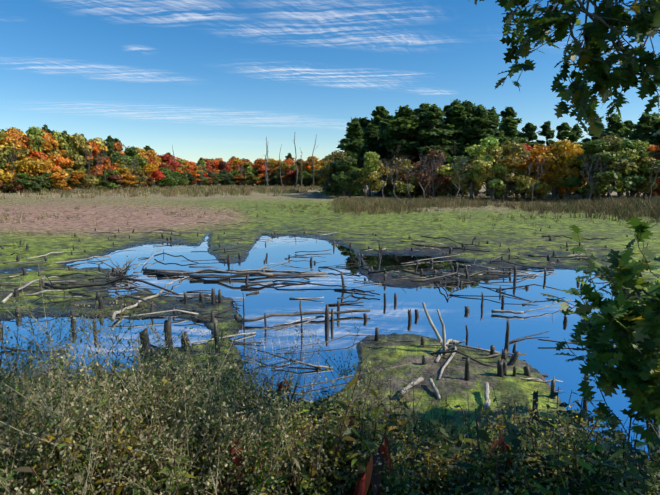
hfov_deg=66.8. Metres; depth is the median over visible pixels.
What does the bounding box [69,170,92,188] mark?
understory
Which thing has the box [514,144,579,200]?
deciduous tree
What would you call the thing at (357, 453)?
goldenrod weeds
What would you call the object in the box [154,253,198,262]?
log
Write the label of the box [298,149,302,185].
snag
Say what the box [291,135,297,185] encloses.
snag
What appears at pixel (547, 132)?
pine
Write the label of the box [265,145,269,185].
snag
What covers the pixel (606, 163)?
bare tree
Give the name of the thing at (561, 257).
log
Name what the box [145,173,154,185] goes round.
understory
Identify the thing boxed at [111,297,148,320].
log
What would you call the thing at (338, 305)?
stump
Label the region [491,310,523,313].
log
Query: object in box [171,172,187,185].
understory
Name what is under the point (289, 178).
understory
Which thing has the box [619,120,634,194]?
pine
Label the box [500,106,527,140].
pine
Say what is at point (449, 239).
log
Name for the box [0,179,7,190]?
understory
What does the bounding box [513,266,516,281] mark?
stump
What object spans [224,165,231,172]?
maple
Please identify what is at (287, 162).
maple
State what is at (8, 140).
maple
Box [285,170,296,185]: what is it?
understory
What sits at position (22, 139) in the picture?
maple
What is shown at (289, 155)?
pine
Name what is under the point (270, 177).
understory
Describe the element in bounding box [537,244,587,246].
log
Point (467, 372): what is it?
stump
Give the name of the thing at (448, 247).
log
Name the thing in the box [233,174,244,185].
understory
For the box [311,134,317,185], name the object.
snag
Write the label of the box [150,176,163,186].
understory
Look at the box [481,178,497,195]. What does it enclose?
understory
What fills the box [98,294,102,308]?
stump
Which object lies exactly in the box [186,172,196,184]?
understory
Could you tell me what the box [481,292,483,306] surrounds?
stump
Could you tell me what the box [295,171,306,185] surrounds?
understory
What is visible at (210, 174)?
understory
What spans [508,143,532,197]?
oak
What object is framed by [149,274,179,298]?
log
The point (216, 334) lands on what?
stump
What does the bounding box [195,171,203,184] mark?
understory
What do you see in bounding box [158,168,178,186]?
understory
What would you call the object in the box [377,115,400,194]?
pine
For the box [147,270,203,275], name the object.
log
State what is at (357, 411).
bank grass
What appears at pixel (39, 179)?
understory
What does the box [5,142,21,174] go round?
bare tree
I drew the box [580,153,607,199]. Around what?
bare tree
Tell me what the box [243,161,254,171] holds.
maple
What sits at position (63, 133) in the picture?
spruce
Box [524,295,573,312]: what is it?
log
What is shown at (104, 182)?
understory
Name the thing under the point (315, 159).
maple
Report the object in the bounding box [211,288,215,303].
stump
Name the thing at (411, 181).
bare tree
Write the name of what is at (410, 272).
log
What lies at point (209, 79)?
sky
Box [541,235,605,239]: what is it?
log
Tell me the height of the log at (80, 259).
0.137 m
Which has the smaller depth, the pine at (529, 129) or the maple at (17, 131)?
the pine at (529, 129)
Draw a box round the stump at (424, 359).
[422,355,426,364]
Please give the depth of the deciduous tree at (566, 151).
78.22 m
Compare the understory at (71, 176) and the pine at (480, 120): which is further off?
the understory at (71, 176)
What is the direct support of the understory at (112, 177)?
on the terrain at (452, 384)
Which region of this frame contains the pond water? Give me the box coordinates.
[0,235,659,459]
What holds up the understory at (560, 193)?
on the terrain at (452, 384)
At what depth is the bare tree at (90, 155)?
140.03 m
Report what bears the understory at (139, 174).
on the terrain at (452, 384)
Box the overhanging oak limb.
[474,0,659,137]
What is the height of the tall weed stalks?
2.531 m
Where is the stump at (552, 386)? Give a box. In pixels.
[550,377,555,398]
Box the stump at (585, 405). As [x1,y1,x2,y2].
[582,374,587,409]
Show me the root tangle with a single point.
(118, 270)
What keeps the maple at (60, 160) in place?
on the terrain at (452, 384)
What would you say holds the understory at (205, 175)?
on the terrain at (452, 384)
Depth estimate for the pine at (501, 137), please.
106.67 m
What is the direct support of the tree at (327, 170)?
on the terrain at (452, 384)
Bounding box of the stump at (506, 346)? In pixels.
[504,319,509,350]
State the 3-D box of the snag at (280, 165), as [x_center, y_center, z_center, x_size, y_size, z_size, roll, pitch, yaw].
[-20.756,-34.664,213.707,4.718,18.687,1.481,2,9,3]
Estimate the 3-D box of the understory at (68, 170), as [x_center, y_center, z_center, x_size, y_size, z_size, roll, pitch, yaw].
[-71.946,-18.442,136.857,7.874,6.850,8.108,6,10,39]
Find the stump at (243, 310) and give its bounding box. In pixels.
[243,293,244,324]
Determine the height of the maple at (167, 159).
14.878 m
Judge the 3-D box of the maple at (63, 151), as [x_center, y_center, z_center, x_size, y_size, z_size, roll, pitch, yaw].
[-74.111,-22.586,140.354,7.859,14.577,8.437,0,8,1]
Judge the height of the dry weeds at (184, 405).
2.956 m
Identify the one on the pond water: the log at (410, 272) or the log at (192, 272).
the log at (192, 272)
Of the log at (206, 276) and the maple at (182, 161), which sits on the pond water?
the log at (206, 276)
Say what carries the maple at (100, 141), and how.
on the terrain at (452, 384)
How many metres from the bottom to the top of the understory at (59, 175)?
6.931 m
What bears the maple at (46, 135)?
on the terrain at (452, 384)
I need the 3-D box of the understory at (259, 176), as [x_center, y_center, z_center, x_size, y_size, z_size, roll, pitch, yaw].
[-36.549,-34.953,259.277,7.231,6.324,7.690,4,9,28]
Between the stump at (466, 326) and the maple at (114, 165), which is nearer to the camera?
the stump at (466, 326)
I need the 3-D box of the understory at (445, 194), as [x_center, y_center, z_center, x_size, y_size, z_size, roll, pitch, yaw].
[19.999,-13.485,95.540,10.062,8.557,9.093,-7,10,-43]
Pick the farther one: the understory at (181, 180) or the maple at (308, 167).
the maple at (308, 167)
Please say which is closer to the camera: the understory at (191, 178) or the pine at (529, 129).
the pine at (529, 129)
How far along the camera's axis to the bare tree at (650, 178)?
70.46 m
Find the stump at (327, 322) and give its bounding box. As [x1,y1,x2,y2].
[325,305,329,325]
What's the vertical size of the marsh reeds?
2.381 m
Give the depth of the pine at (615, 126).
99.82 m
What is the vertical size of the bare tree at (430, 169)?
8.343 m
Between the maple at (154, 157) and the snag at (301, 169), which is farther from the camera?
the snag at (301, 169)
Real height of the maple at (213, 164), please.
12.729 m
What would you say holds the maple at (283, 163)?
on the terrain at (452, 384)
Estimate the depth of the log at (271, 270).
20.12 m
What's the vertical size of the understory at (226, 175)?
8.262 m
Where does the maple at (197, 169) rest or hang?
on the terrain at (452, 384)
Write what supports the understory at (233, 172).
on the terrain at (452, 384)
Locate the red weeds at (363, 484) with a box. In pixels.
[217,371,510,494]
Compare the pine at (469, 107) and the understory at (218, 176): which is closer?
the pine at (469, 107)
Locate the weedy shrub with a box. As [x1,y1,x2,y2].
[424,387,659,494]
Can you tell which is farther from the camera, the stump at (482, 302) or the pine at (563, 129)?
the pine at (563, 129)
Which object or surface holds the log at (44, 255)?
on the terrain at (452, 384)
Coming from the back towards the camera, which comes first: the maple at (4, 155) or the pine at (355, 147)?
the maple at (4, 155)
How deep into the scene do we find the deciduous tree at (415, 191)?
94.99 m
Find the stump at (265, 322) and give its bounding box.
[264,313,266,327]
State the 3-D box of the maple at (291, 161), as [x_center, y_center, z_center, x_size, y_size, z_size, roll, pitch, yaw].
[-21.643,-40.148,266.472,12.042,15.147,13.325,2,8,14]
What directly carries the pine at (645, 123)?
on the terrain at (452, 384)
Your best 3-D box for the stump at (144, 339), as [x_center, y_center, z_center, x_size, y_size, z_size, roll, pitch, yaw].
[-3.961,2.050,10.682,0.317,0.717,0.318,4,9,28]
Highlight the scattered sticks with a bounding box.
[0,215,659,394]
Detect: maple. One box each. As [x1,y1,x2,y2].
[0,129,29,192]
[0,135,45,192]
[0,148,5,175]
[1,161,12,170]
[3,151,29,178]
[4,132,19,138]
[5,127,25,135]
[18,135,48,175]
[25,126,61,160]
[27,128,61,182]
[31,136,74,185]
[51,133,77,155]
[58,142,79,168]
[62,133,98,185]
[84,141,110,177]
[88,137,105,145]
[93,149,119,181]
[100,145,118,167]
[106,163,123,188]
[113,142,125,160]
[116,157,133,179]
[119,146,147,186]
[129,150,157,176]
[136,147,155,184]
[143,152,154,187]
[147,149,160,186]
[159,153,182,171]
[171,166,182,185]
[176,159,191,186]
[181,160,192,173]
[187,162,198,184]
[194,166,207,182]
[198,160,209,185]
[204,159,213,171]
[204,161,216,173]
[213,160,225,169]
[217,161,227,184]
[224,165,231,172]
[230,159,240,184]
[233,160,245,172]
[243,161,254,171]
[254,159,273,184]
[267,161,273,185]
[271,159,281,184]
[275,161,290,185]
[279,164,292,185]
[281,160,289,172]
[283,158,294,170]
[290,160,303,185]
[294,156,321,185]
[296,165,310,176]
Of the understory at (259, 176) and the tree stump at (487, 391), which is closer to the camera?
the tree stump at (487, 391)
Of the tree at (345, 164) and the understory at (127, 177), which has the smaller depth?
the tree at (345, 164)
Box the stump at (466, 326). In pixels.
[465,325,467,340]
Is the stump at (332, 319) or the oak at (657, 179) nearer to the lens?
the stump at (332, 319)
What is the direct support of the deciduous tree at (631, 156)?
on the terrain at (452, 384)
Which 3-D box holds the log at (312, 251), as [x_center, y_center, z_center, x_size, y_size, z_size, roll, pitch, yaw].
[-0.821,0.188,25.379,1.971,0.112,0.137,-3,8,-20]
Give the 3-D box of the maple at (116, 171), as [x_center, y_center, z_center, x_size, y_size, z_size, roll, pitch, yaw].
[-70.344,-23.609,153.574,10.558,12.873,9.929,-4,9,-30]
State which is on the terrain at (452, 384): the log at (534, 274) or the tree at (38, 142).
the tree at (38, 142)
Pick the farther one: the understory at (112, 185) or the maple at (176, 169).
the maple at (176, 169)
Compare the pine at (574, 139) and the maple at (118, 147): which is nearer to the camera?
the pine at (574, 139)
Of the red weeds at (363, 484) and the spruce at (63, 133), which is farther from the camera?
the spruce at (63, 133)
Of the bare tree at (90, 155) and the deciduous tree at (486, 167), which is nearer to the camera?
the deciduous tree at (486, 167)
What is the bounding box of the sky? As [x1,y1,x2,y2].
[0,0,659,171]
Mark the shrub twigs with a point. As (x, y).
(444, 431)
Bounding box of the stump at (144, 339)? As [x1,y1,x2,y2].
[139,328,150,353]
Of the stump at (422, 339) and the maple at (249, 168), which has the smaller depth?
the stump at (422, 339)
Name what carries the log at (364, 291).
on the pond water
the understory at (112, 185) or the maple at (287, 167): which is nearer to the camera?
the understory at (112, 185)
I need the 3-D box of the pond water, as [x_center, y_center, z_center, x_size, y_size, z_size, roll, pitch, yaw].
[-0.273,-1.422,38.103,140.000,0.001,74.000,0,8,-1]
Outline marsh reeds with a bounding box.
[0,184,659,248]
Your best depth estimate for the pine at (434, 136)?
99.60 m
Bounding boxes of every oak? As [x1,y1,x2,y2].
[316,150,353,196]
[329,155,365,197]
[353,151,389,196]
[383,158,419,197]
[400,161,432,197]
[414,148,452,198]
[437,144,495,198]
[448,155,468,196]
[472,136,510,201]
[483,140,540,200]
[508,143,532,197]
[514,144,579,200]
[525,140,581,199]
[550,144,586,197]
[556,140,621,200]
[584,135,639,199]
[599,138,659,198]
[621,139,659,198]
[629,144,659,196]
[646,146,659,194]
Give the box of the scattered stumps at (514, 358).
[0,228,632,379]
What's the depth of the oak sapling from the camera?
2.89 m
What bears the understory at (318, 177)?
on the terrain at (452, 384)
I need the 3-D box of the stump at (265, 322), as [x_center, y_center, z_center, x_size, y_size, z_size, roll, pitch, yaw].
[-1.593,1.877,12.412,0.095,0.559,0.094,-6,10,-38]
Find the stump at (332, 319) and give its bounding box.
[330,308,333,324]
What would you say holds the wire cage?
on the terrain at (452, 384)
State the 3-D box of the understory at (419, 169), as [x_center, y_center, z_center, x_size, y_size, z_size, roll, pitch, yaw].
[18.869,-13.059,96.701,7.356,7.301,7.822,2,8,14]
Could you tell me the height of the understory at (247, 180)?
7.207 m
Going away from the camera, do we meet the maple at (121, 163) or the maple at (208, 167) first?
the maple at (121, 163)
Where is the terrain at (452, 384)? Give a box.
[0,183,659,441]
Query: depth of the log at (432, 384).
8.35 m
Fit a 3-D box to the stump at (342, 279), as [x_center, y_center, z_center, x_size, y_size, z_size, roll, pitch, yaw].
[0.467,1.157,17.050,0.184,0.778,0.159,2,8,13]
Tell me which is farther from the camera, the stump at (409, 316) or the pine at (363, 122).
the pine at (363, 122)
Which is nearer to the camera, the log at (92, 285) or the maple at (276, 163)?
the log at (92, 285)
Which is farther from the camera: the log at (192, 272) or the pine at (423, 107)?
the pine at (423, 107)
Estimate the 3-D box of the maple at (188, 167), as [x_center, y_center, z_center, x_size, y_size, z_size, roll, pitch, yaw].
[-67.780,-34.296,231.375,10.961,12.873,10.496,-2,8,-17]
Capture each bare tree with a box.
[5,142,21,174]
[84,149,107,188]
[122,155,136,187]
[196,164,204,185]
[379,144,400,197]
[389,156,408,200]
[405,162,421,197]
[419,152,442,199]
[422,158,447,198]
[449,141,466,200]
[458,148,480,198]
[524,156,546,201]
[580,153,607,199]
[604,146,621,199]
[647,161,659,199]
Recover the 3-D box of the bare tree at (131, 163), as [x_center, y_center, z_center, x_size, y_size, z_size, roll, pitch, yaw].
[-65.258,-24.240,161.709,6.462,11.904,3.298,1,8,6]
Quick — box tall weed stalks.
[0,256,423,439]
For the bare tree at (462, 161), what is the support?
on the terrain at (452, 384)
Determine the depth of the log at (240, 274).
18.20 m
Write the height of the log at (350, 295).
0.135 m
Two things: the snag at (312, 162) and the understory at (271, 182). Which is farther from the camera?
the understory at (271, 182)
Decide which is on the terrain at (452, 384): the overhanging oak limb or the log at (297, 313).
the overhanging oak limb
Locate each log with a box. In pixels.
[1,276,45,303]
[3,261,45,263]
[26,251,63,258]
[45,274,178,294]
[54,256,110,262]
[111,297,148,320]
[115,292,155,306]
[133,249,163,269]
[143,266,235,273]
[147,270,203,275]
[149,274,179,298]
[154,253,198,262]
[157,268,272,275]
[189,264,327,277]
[203,272,309,281]
[226,265,324,272]
[237,309,369,322]
[241,282,304,286]
[272,279,346,286]
[295,249,331,252]
[318,267,359,275]
[337,291,364,298]
[351,288,379,294]
[369,268,455,278]
[398,377,423,397]
[400,254,459,263]
[410,264,533,280]
[411,242,489,251]
[421,236,482,247]
[428,378,440,399]
[462,352,526,358]
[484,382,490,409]
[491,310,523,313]
[492,256,553,268]
[517,272,556,275]
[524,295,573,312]
[528,252,605,261]
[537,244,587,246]
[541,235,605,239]
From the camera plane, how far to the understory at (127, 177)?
156.88 m
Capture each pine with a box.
[143,146,156,155]
[285,153,294,163]
[336,117,369,193]
[339,117,369,191]
[356,123,384,194]
[370,106,388,192]
[377,105,420,193]
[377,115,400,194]
[403,103,445,194]
[408,104,453,164]
[430,99,471,195]
[451,101,483,194]
[463,104,501,195]
[486,106,511,187]
[498,117,520,144]
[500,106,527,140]
[517,122,542,192]
[535,121,555,145]
[547,122,576,148]
[567,124,583,143]
[579,118,603,145]
[600,113,629,195]
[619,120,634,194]
[627,112,659,145]
[628,112,659,196]
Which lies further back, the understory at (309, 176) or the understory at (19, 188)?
the understory at (309, 176)
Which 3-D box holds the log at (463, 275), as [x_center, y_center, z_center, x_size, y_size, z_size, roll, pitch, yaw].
[5.277,0.871,18.727,5.270,0.563,0.577,-2,8,-18]
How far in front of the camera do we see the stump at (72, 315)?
12.56 m
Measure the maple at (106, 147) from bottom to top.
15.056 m
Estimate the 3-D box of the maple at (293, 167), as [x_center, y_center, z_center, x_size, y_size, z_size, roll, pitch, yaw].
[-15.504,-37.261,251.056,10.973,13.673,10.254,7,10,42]
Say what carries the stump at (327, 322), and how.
on the terrain at (452, 384)
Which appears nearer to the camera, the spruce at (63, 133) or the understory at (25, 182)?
the understory at (25, 182)
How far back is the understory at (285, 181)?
247.69 m
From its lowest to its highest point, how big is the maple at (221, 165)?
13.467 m
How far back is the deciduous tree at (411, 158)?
102.05 m
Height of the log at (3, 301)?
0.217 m
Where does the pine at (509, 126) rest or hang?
on the terrain at (452, 384)
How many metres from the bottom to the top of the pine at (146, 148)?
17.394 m
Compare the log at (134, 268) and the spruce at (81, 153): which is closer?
the log at (134, 268)
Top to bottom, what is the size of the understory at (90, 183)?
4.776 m
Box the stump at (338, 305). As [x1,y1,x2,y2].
[337,300,339,310]
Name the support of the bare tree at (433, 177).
on the terrain at (452, 384)
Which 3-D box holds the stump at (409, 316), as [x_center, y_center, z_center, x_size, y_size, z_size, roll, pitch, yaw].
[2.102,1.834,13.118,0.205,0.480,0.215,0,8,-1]
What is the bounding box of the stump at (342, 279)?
[341,271,344,287]
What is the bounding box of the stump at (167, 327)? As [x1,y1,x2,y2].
[163,316,173,359]
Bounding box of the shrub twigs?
[430,388,657,484]
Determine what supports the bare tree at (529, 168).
on the terrain at (452, 384)
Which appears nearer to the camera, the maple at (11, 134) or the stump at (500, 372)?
the stump at (500, 372)
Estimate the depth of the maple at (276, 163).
265.81 m
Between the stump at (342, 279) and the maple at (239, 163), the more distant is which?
the maple at (239, 163)
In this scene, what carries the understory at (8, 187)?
on the terrain at (452, 384)
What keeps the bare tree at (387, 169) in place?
on the terrain at (452, 384)
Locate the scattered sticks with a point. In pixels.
(160, 231)
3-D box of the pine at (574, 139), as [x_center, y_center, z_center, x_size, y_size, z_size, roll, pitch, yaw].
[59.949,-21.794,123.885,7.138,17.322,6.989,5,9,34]
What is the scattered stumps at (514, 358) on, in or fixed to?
on the terrain at (452, 384)
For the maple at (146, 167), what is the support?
on the terrain at (452, 384)
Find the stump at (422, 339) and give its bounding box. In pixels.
[420,336,424,344]
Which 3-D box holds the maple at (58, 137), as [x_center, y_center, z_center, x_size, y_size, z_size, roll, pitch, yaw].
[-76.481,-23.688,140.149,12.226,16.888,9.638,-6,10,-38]
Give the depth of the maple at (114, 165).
156.93 m
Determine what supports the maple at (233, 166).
on the terrain at (452, 384)
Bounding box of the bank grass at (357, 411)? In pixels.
[8,343,542,494]
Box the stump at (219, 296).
[218,289,221,302]
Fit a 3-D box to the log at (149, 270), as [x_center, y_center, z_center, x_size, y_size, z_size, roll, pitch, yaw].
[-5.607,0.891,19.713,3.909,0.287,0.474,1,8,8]
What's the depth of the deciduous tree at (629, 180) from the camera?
74.00 m
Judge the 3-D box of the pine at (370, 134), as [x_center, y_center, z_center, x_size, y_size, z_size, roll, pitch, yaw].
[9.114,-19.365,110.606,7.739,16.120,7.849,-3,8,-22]
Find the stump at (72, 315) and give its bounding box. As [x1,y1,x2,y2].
[70,311,76,326]
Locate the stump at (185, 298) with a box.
[184,291,187,303]
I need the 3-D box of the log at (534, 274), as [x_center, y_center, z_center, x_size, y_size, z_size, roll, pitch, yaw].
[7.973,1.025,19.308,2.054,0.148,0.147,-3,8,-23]
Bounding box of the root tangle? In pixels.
[94,256,137,275]
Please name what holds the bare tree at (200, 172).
on the terrain at (452, 384)
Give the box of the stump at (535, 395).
[532,390,537,422]
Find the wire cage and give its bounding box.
[245,322,319,376]
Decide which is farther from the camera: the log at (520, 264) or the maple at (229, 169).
the maple at (229, 169)
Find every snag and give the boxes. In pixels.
[262,137,267,185]
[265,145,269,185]
[279,145,281,185]
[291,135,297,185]
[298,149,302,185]
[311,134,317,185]
[422,303,465,379]
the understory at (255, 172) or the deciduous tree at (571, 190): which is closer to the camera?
the deciduous tree at (571, 190)
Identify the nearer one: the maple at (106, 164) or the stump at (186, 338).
the stump at (186, 338)
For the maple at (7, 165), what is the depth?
125.72 m
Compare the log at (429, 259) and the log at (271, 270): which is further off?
the log at (429, 259)
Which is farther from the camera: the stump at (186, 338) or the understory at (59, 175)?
the understory at (59, 175)
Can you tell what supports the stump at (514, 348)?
on the terrain at (452, 384)
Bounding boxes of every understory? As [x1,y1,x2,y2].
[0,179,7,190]
[1,173,15,192]
[5,173,37,192]
[9,177,24,191]
[26,176,45,190]
[30,176,47,190]
[40,170,57,189]
[44,167,70,191]
[60,168,79,188]
[60,174,77,188]
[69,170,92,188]
[76,175,95,189]
[94,169,119,188]
[99,175,109,188]
[105,167,122,188]
[110,174,121,188]
[119,167,135,188]
[130,166,147,187]
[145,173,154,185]
[150,167,165,186]
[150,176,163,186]
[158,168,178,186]
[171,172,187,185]
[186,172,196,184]
[192,171,200,183]
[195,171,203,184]
[197,171,209,184]
[203,173,212,184]
[205,170,217,184]
[213,174,223,184]
[218,170,233,185]
[228,170,241,184]
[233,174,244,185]
[241,172,260,185]
[248,170,264,184]
[254,174,262,185]
[261,173,274,185]
[261,175,275,184]
[273,172,283,184]
[278,171,294,185]
[281,175,297,184]
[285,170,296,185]
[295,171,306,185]
[304,169,318,183]
[311,173,321,186]
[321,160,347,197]
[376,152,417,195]
[404,155,451,196]
[409,161,435,196]
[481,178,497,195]
[548,154,589,198]
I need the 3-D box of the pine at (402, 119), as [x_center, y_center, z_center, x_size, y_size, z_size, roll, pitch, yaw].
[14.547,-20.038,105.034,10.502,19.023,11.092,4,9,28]
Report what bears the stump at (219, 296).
on the terrain at (452, 384)
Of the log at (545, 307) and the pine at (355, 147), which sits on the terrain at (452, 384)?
the pine at (355, 147)
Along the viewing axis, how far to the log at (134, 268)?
22.33 m
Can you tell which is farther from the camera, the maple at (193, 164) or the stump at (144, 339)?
the maple at (193, 164)
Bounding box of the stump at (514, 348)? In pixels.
[512,342,516,352]
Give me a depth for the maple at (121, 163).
161.37 m
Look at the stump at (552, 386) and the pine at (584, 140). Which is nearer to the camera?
the stump at (552, 386)
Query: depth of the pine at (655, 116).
96.51 m
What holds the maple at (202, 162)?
on the terrain at (452, 384)
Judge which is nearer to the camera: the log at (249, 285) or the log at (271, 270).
the log at (249, 285)
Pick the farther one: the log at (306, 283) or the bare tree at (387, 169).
the bare tree at (387, 169)
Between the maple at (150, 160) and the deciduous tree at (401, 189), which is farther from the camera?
the maple at (150, 160)
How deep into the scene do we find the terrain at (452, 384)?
27.56 m
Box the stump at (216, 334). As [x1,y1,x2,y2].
[214,318,219,351]
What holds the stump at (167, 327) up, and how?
on the terrain at (452, 384)
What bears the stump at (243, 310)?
on the terrain at (452, 384)
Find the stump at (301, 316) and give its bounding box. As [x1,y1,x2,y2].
[299,299,302,332]
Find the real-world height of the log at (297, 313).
0.178 m
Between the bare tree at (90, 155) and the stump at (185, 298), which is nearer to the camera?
the stump at (185, 298)
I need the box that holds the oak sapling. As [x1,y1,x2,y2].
[540,215,659,464]
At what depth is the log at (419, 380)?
8.48 m
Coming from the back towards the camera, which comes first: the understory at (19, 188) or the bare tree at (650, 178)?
the understory at (19, 188)
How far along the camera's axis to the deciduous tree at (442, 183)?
86.21 m
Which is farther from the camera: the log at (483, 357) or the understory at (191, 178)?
the understory at (191, 178)
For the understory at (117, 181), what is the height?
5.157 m
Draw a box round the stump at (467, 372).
[464,357,469,380]
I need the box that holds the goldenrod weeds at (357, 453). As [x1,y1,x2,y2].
[0,347,659,494]
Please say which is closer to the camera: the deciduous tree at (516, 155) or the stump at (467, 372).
the stump at (467, 372)
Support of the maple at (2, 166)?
on the terrain at (452, 384)
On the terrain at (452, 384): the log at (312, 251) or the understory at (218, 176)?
the understory at (218, 176)
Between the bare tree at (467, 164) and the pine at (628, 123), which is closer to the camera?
the bare tree at (467, 164)
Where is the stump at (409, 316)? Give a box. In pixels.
[408,309,411,320]
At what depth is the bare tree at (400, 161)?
79.68 m
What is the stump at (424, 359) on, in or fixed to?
on the terrain at (452, 384)
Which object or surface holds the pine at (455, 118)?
on the terrain at (452, 384)
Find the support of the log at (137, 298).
on the terrain at (452, 384)
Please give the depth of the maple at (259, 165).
262.86 m
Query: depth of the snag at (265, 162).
209.71 m
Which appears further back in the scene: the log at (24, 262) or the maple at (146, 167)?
the maple at (146, 167)
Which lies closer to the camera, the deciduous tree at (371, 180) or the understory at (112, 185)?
the deciduous tree at (371, 180)
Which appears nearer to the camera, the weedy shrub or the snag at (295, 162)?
the weedy shrub
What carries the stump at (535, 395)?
on the terrain at (452, 384)
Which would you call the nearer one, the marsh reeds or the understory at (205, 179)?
the marsh reeds
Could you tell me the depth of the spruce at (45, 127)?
134.87 m
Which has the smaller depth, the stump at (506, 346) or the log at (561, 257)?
the stump at (506, 346)
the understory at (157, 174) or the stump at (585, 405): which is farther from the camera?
the understory at (157, 174)
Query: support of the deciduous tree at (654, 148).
on the terrain at (452, 384)
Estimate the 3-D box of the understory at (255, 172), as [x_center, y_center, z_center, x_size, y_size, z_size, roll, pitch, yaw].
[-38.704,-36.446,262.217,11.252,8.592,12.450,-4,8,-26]
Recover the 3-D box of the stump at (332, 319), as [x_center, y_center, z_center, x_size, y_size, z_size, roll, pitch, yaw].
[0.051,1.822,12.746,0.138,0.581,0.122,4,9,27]
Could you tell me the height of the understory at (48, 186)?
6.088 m
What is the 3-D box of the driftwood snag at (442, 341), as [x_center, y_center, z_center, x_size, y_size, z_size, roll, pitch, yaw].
[2.299,1.762,10.100,0.878,1.122,2.618,1,8,9]
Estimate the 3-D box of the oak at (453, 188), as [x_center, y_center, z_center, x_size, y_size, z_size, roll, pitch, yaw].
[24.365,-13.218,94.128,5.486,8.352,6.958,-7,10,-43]
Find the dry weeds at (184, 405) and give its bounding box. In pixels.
[0,288,659,494]
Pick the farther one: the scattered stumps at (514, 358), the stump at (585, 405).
the scattered stumps at (514, 358)
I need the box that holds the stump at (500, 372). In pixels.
[497,359,503,376]
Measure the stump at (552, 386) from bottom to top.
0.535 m
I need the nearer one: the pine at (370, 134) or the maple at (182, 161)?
the pine at (370, 134)
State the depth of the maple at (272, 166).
265.05 m
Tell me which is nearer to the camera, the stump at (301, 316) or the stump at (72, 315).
the stump at (301, 316)
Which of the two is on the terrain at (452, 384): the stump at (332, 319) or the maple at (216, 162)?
the maple at (216, 162)
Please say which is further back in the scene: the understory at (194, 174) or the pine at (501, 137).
the understory at (194, 174)
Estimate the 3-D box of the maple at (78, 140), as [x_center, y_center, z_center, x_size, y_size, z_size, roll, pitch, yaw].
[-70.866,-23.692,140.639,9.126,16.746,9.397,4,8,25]
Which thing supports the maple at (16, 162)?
on the terrain at (452, 384)
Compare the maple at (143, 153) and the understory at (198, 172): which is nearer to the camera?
the maple at (143, 153)
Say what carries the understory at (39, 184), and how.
on the terrain at (452, 384)
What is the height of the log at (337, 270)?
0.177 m
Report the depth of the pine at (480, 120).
100.09 m
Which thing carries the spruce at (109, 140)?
on the terrain at (452, 384)
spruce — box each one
[42,124,58,157]
[58,130,73,157]
[78,133,92,172]
[100,135,120,173]
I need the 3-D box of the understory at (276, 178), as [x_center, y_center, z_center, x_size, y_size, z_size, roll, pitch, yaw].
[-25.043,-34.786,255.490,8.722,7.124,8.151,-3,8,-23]
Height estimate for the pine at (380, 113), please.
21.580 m
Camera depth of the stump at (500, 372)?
9.06 m
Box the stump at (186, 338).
[181,332,189,347]

